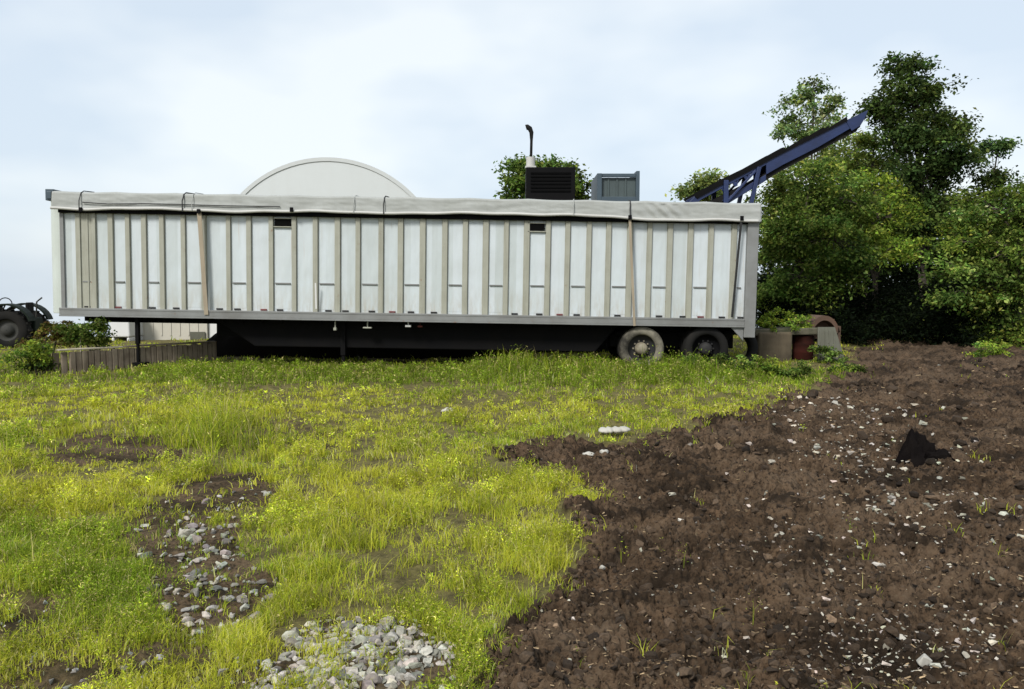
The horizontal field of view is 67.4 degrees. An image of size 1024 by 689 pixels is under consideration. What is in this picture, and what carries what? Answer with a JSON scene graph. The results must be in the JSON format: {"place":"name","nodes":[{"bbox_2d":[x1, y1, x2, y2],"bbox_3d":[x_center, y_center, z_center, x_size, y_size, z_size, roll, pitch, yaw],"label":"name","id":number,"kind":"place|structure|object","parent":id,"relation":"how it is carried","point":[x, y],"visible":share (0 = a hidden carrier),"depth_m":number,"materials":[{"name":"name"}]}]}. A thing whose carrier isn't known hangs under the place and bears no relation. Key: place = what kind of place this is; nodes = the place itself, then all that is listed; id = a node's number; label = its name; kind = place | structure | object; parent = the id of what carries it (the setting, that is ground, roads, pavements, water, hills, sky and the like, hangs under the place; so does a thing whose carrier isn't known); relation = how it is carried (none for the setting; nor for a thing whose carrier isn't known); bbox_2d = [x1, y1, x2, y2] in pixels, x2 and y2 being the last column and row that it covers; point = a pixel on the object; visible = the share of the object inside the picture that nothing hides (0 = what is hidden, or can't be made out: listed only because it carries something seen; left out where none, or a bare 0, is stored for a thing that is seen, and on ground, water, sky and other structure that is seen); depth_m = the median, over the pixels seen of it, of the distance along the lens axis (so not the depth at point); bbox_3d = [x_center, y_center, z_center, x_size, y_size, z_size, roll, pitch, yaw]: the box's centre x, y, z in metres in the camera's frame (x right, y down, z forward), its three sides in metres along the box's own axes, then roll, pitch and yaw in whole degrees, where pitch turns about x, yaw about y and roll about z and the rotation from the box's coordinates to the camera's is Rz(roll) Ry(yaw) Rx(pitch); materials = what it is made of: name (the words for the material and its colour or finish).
{"place":"outdoors","nodes":[
{"label":"outdoors","id":0,"kind":"place"},
{"bbox_2d":[134,473,279,643],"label":"gravel","id":1,"kind":"structure","parent":0,"point":[191,575],"depth_m":4.33,"materials":[{"name":"stone"}]},
{"bbox_2d":[135,347,762,379],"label":"tall grass","id":2,"kind":"structure","parent":0,"point":[523,356],"depth_m":14.83,"materials":[{"name":"green plant"}]},
{"bbox_2d":[0,335,1023,688],"bbox_3d":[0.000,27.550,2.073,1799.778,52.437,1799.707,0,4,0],"label":"ground","id":3,"kind":"structure","parent":0,"point":[690,475],"depth_m":5.13,"materials":[{"name":"soil"}]},
{"bbox_2d":[0,297,52,347],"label":"tractor","id":4,"kind":"object","parent":3,"relation":"on","point":[26,321],"visible":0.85,"depth_m":21.36,"materials":[{"name":"green paint"}]},
{"bbox_2d":[0,339,55,373],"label":"bush","id":5,"kind":"object","parent":3,"relation":"on","point":[32,352],"visible":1,"depth_m":14.79,"materials":[{"name":"green plant"}]},
{"bbox_2d":[22,359,60,373],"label":"bush","id":6,"kind":"object","parent":3,"relation":"on","point":[42,368],"visible":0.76,"depth_m":14.90,"materials":[{"name":"green plant"}]},
{"bbox_2d":[9,320,78,356],"bbox_3d":[-9.963,0.019,16.519,1.317,1.086,0.839,-1,4,-15],"label":"bush","id":7,"kind":"object","parent":3,"relation":"on","point":[49,328],"visible":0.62,"depth_m":16.43,"materials":[{"name":"green plant"}]},
{"bbox_2d":[54,316,116,350],"bbox_3d":[-8.646,0.021,15.622,1.233,1.226,0.879,0,4,0],"label":"bush","id":8,"kind":"object","parent":3,"relation":"on","point":[74,333],"visible":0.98,"depth_m":15.51,"materials":[{"name":"green plant"}]},
{"bbox_2d":[44,341,216,373],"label":"retaining wall","id":9,"kind":"structure","parent":3,"relation":"on","point":[122,358],"depth_m":15.85,"materials":[{"name":"grey wood"}]},
{"bbox_2d":[1,600,263,688],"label":"gravel","id":10,"kind":"structure","parent":3,"relation":"on","point":[45,602],"depth_m":3.23,"materials":[{"name":"stone"}]},
{"bbox_2d":[142,323,208,339],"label":"storage shed","id":11,"kind":"structure","parent":3,"relation":"on","point":[174,331],"depth_m":25.53,"materials":[{"name":"white metal"}]},
{"bbox_2d":[209,324,216,337],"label":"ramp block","id":12,"kind":"structure","parent":3,"relation":"on","point":[212,329],"depth_m":25.63,"materials":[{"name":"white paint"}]},
{"bbox_2d":[241,157,415,196],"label":"hoop building","id":13,"kind":"structure","parent":3,"relation":"on","point":[325,176],"depth_m":44.50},
{"bbox_2d":[249,616,455,688],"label":"gravel","id":14,"kind":"structure","parent":3,"relation":"on","point":[390,679],"depth_m":3.33,"materials":[{"name":"stone"}]},
{"bbox_2d":[207,333,531,358],"bbox_3d":[-3.850,-0.477,19.614,9.200,1.714,3.200,0,4,0],"label":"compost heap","id":15,"kind":"object","parent":3,"relation":"on","point":[235,346],"visible":0.07,"depth_m":18.33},
{"bbox_2d":[45,189,761,367],"bbox_3d":[-2.284,-1.334,16.958,14.643,3.690,2.740,1,4,0],"label":"semi trailer","id":16,"kind":"object","parent":3,"relation":"on","point":[622,280],"visible":0.98,"depth_m":15.78,"materials":[{"name":"white metal"}]},
{"bbox_2d":[0,344,853,688],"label":"weeds","id":17,"kind":"object","parent":3,"relation":"on","point":[314,368],"visible":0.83,"depth_m":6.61,"materials":[{"name":"green plant"}]},
{"bbox_2d":[0,335,1015,688],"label":"grass","id":18,"kind":"structure","parent":3,"relation":"on","point":[286,607],"depth_m":5.56,"materials":[{"name":"green plant"}]},
{"bbox_2d":[491,152,593,199],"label":"tree","id":19,"kind":"object","parent":3,"relation":"on","point":[514,182],"visible":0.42,"depth_m":60.61,"materials":[{"name":"green plant"}]},
{"bbox_2d":[582,451,593,455],"bbox_3d":[0.752,1.073,7.559,0.121,0.041,0.080,0,4,0],"label":"stone","id":20,"kind":"object","parent":3,"relation":"on","point":[589,453],"visible":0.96,"depth_m":7.54,"materials":[{"name":"white stone"}]},
{"bbox_2d":[598,426,630,433],"bbox_3d":[1.152,0.960,8.645,0.360,0.076,0.193,-2,4,-6],"label":"plastic container","id":21,"kind":"object","parent":3,"relation":"on","point":[615,429],"visible":1,"depth_m":8.59,"materials":[{"name":"white plastic"}]},
{"bbox_2d":[666,353,712,372],"bbox_3d":[3.518,0.426,14.956,1.043,0.523,0.837,-3,5,-38],"label":"weed","id":22,"kind":"object","parent":3,"relation":"on","point":[707,359],"visible":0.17,"depth_m":14.93,"materials":[{"name":"green plant"}]},
{"bbox_2d":[525,110,867,352],"bbox_3d":[4.392,-2.953,20.454,9.465,6.197,2.320,0,4,0],"label":"screening machine","id":23,"kind":"object","parent":3,"relation":"on","point":[549,183],"visible":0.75,"depth_m":19.71,"materials":[{"name":"blue metal"}]},
{"bbox_2d":[665,167,729,201],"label":"tree","id":24,"kind":"object","parent":3,"relation":"on","point":[702,181],"visible":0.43,"depth_m":60.80,"materials":[{"name":"green plant"}]},
{"bbox_2d":[698,352,752,374],"bbox_3d":[4.116,0.415,14.938,1.250,0.548,0.670,2,5,32],"label":"weed","id":25,"kind":"object","parent":3,"relation":"on","point":[721,357],"visible":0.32,"depth_m":14.89,"materials":[{"name":"green plant"}]},
{"bbox_2d":[722,329,757,365],"bbox_3d":[4.800,0.067,16.398,0.880,0.880,0.250,-1,-3,-8],"label":"tyre","id":26,"kind":"object","parent":3,"relation":"on","point":[752,345],"visible":0.35,"depth_m":16.33,"materials":[{"name":"rubber"}]},
{"bbox_2d":[466,358,1023,688],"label":"soil clods","id":27,"kind":"object","parent":3,"relation":"on","point":[602,639],"visible":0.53,"depth_m":3.75,"materials":[{"name":"brown soil"}]},
{"bbox_2d":[719,353,779,374],"bbox_3d":[4.556,0.433,14.912,1.267,0.515,0.702,1,4,14],"label":"weed","id":28,"kind":"object","parent":3,"relation":"on","point":[741,358],"visible":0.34,"depth_m":14.92,"materials":[{"name":"green plant"}]},
{"bbox_2d":[493,359,1023,688],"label":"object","id":29,"kind":"object","parent":3,"relation":"on","point":[922,534],"visible":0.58,"depth_m":3.74,"materials":[{"name":"soil"}]},
{"bbox_2d":[751,356,791,376],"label":"weed","id":30,"kind":"object","parent":3,"relation":"on","point":[769,367],"visible":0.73,"depth_m":14.50,"materials":[{"name":"green plant"}]},
{"bbox_2d":[755,332,791,360],"bbox_3d":[6.055,0.079,18.100,0.781,0.790,0.900,0,4,0],"label":"concrete block","id":31,"kind":"object","parent":3,"relation":"on","point":[778,345],"depth_m":17.65,"materials":[{"name":"grey concrete"}]},
{"bbox_2d":[755,327,816,335],"bbox_3d":[6.343,-0.317,18.047,1.492,0.157,0.750,-1,4,0],"label":"concrete slab","id":32,"kind":"object","parent":31,"relation":"on","point":[808,331],"depth_m":17.67,"materials":[{"name":"grey concrete"}]},
{"bbox_2d":[755,306,814,332],"bbox_3d":[6.361,-0.222,17.988,1.327,1.335,1.076,2,4,25],"label":"vine","id":33,"kind":"object","parent":32,"relation":"on","point":[764,321],"visible":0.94,"depth_m":17.86,"materials":[{"name":"green plant"}]},
{"bbox_2d":[540,364,1023,688],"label":"stony debris","id":34,"kind":"object","parent":3,"relation":"on","point":[972,620],"visible":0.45,"depth_m":4.88,"materials":[{"name":"stone"}]},
{"bbox_2d":[778,359,815,379],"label":"weed","id":35,"kind":"object","parent":3,"relation":"on","point":[804,370],"visible":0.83,"depth_m":14.38,"materials":[{"name":"green plant"}]},
{"bbox_2d":[792,335,813,359],"bbox_3d":[6.816,0.068,17.999,0.502,0.557,0.502,0,4,0],"label":"rusty barrel","id":36,"kind":"object","parent":3,"relation":"on","point":[801,344],"visible":0.88,"depth_m":17.80,"materials":[{"name":"metal"}]},
{"bbox_2d":[797,315,840,341],"bbox_3d":[7.377,0.020,18.547,0.762,1.462,0.800,0,4,0],"label":"rusty hood","id":37,"kind":"object","parent":3,"relation":"on","point":[817,321],"visible":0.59,"depth_m":18.13,"materials":[{"name":"brown metal"}]},
{"bbox_2d":[743,151,902,323],"bbox_3d":[9.240,-3.016,23.969,4.871,6.108,4.455,0,4,0],"label":"tree","id":38,"kind":"object","parent":3,"relation":"on","point":[790,238],"visible":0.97,"depth_m":23.58,"materials":[{"name":"green plant"}]},
{"bbox_2d":[763,73,891,181],"bbox_3d":[14.789,-6.358,35.562,6.337,12.184,4.407,0,4,0],"label":"tree","id":39,"kind":"object","parent":3,"relation":"on","point":[793,130],"visible":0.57,"depth_m":35.22,"materials":[{"name":"green plant"}]},
{"bbox_2d":[806,343,849,363],"bbox_3d":[7.154,0.258,17.245,0.738,0.569,0.879,-3,5,-33],"label":"weed","id":40,"kind":"object","parent":3,"relation":"on","point":[831,353],"visible":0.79,"depth_m":17.17,"materials":[{"name":"green plant"}]},
{"bbox_2d":[817,327,843,360],"bbox_3d":[7.280,0.000,17.584,0.612,0.807,0.045,0,-8,0],"label":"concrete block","id":41,"kind":"object","parent":3,"relation":"on","point":[826,336],"visible":0.66,"depth_m":17.59,"materials":[{"name":"grey concrete"}]},
{"bbox_2d":[825,362,866,372],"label":"weed","id":42,"kind":"object","parent":3,"relation":"on","point":[854,367],"visible":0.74,"depth_m":15.11,"materials":[{"name":"green plant"}]},
{"bbox_2d":[794,124,904,332],"bbox_3d":[13.837,-4.463,30.714,6.060,8.487,3.784,0,4,0],"label":"tree","id":43,"kind":"object","parent":3,"relation":"on","point":[865,141],"visible":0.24,"depth_m":30.34,"materials":[{"name":"green plant"}]},
{"bbox_2d":[757,147,970,334],"bbox_3d":[14.978,-4.253,32.769,11.516,8.498,6.281,0,4,0],"label":"tree","id":44,"kind":"object","parent":3,"relation":"on","point":[897,267],"visible":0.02,"depth_m":31.65,"materials":[{"name":"green plant"}]},
{"bbox_2d":[736,244,1023,346],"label":"undergrowth","id":45,"kind":"object","parent":3,"relation":"on","point":[855,323],"visible":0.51,"depth_m":23.69,"materials":[{"name":"green plant"}]},
{"bbox_2d":[828,166,938,336],"bbox_3d":[11.725,-2.893,24.691,4.094,5.784,3.939,0,4,0],"label":"tree","id":46,"kind":"object","parent":3,"relation":"on","point":[894,246],"visible":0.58,"depth_m":24.67,"materials":[{"name":"green plant"}]},
{"bbox_2d":[896,634,905,639],"bbox_3d":[1.781,1.337,3.506,0.056,0.026,0.022,2,5,30],"label":"stone","id":47,"kind":"object","parent":3,"relation":"on","point":[901,636],"visible":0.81,"depth_m":3.50,"materials":[{"name":"white stone"}]},
{"bbox_2d":[895,428,936,467],"bbox_3d":[3.830,1.006,7.208,0.485,0.456,0.351,0,4,0],"label":"soil mound","id":48,"kind":"object","parent":3,"relation":"on","point":[916,446],"visible":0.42,"depth_m":7.16,"materials":[{"name":"black soil"}]},
{"bbox_2d":[851,50,990,334],"bbox_3d":[15.397,-5.509,28.780,5.572,10.786,4.172,0,4,0],"label":"tree","id":49,"kind":"object","parent":3,"relation":"on","point":[942,134],"visible":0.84,"depth_m":28.04,"materials":[{"name":"green plant"}]},
{"bbox_2d":[916,654,932,666],"bbox_3d":[1.724,1.320,3.212,0.068,0.057,0.053,0,4,-3],"label":"stone","id":50,"kind":"object","parent":3,"relation":"on","point":[922,660],"visible":0.93,"depth_m":3.19,"materials":[{"name":"white stone"}]},
{"bbox_2d":[924,448,954,460],"bbox_3d":[3.913,1.010,7.035,0.248,0.122,0.176,-1,4,-13],"label":"soil mound","id":51,"kind":"object","parent":3,"relation":"on","point":[939,453],"visible":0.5,"depth_m":7.00,"materials":[{"name":"black soil"}]},
{"bbox_2d":[962,651,969,657],"bbox_3d":[1.909,1.305,3.232,0.019,0.021,0.050,0,4,3],"label":"stone","id":52,"kind":"object","parent":3,"relation":"on","point":[965,654],"visible":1,"depth_m":3.23,"materials":[{"name":"beige stone"}]},
{"bbox_2d":[909,173,1023,349],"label":"tree","id":53,"kind":"object","parent":3,"relation":"on","point":[985,266],"visible":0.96,"depth_m":22.09,"materials":[{"name":"green plant"}]},
{"bbox_2d":[913,219,1022,310],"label":"tree","id":54,"kind":"object","parent":3,"relation":"on","point":[929,267],"visible":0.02,"depth_m":32.26,"materials":[{"name":"green plant"}]},
{"bbox_2d":[949,135,1023,236],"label":"tree","id":55,"kind":"object","parent":3,"relation":"on","point":[995,147],"visible":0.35,"depth_m":29.34,"materials":[{"name":"green plant"}]},
{"bbox_2d":[963,340,1014,357],"bbox_3d":[11.749,0.141,18.615,1.407,0.519,1.117,-1,4,-12],"label":"bush","id":56,"kind":"object","parent":3,"relation":"on","point":[994,351],"visible":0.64,"depth_m":18.56,"materials":[{"name":"green plant"}]},
{"bbox_2d":[0,0,1023,336],"label":"sky","id":57,"kind":"structure","parent":0,"point":[128,96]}
]}

